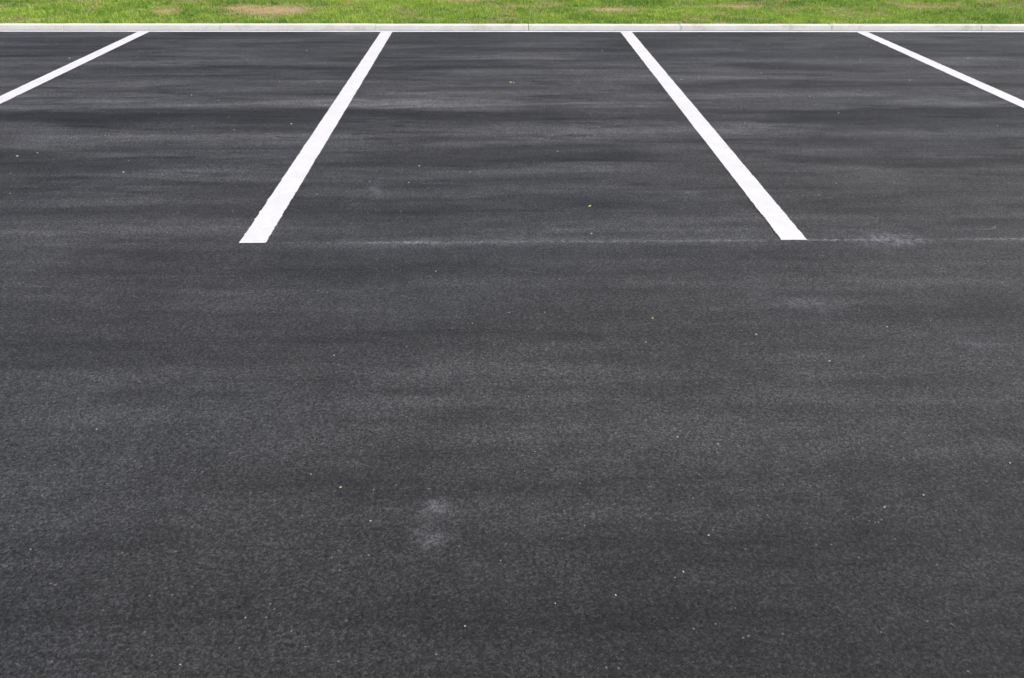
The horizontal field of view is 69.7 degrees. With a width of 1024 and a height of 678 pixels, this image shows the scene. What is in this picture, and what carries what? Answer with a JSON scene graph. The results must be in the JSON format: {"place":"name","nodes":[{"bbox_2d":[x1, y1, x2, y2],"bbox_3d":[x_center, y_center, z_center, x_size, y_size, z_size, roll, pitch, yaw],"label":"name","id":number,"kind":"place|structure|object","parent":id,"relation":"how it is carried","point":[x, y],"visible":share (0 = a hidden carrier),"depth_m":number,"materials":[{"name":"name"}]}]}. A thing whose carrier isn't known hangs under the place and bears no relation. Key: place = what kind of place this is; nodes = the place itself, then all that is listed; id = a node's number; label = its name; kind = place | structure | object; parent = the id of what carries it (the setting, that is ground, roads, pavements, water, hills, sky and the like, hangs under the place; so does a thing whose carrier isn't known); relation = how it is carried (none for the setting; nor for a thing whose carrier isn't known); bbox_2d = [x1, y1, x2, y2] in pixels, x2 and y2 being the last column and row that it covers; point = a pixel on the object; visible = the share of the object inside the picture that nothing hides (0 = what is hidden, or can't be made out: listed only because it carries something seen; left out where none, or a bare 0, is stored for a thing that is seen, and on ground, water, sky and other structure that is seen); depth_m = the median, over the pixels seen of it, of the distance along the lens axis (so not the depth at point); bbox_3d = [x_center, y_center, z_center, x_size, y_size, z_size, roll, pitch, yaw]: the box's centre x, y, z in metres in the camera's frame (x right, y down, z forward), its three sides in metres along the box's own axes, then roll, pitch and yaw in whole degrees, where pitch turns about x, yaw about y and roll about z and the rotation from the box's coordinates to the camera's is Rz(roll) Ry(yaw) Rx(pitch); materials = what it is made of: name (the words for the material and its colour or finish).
{"place":"outdoors","nodes":[
{"label":"outdoors","id":0,"kind":"place"},
{"bbox_2d":[0,30,1023,677],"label":"asphalt pavement","id":1,"kind":"structure","parent":0,"point":[310,356],"depth_m":2.79,"materials":[{"name":"grey asphalt"}]},
{"bbox_2d":[0,32,147,103],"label":"parking line","id":2,"kind":"object","parent":1,"relation":"on","point":[42,79],"visible":1,"depth_m":6.71,"materials":[{"name":"white paint"}]},
{"bbox_2d":[239,32,391,242],"bbox_3d":[-1.345,-1.961,5.942,0.140,0.001,5.497,0,33,-1],"label":"parking line","id":3,"kind":"object","parent":1,"relation":"on","point":[264,223],"visible":1,"depth_m":4.70,"materials":[{"name":"white paint"}]},
{"bbox_2d":[9,40,1010,664],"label":"gravel chips","id":4,"kind":"object","parent":1,"relation":"on","point":[509,312],"visible":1,"depth_m":3.56,"materials":[{"name":"stone"}]},
{"bbox_2d":[0,30,1023,31],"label":"edge line","id":5,"kind":"object","parent":1,"relation":"on","point":[473,31],"visible":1,"depth_m":8.29,"materials":[{"name":"white paint"}]},
{"bbox_2d":[621,32,806,239],"bbox_3d":[1.354,-1.984,6.001,0.140,0.001,5.497,0,33,-1],"label":"parking line","id":6,"kind":"object","parent":1,"relation":"on","point":[783,226],"visible":1,"depth_m":4.76,"materials":[{"name":"white paint"}]},
{"bbox_2d":[858,32,1023,107],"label":"parking line","id":7,"kind":"object","parent":1,"relation":"on","point":[995,91],"visible":1,"depth_m":6.77,"materials":[{"name":"white paint"}]},
{"bbox_2d":[0,0,1023,29],"bbox_3d":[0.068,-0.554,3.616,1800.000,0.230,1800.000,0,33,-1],"label":"ground","id":8,"kind":"structure","parent":0,"point":[282,10],"depth_m":9.18,"materials":[{"name":"green plant"}]},
{"bbox_2d":[0,23,1023,30],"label":"concrete kerb","id":9,"kind":"structure","parent":8,"relation":"on","point":[373,26],"depth_m":8.40,"materials":[{"name":"white concrete"}]}
]}

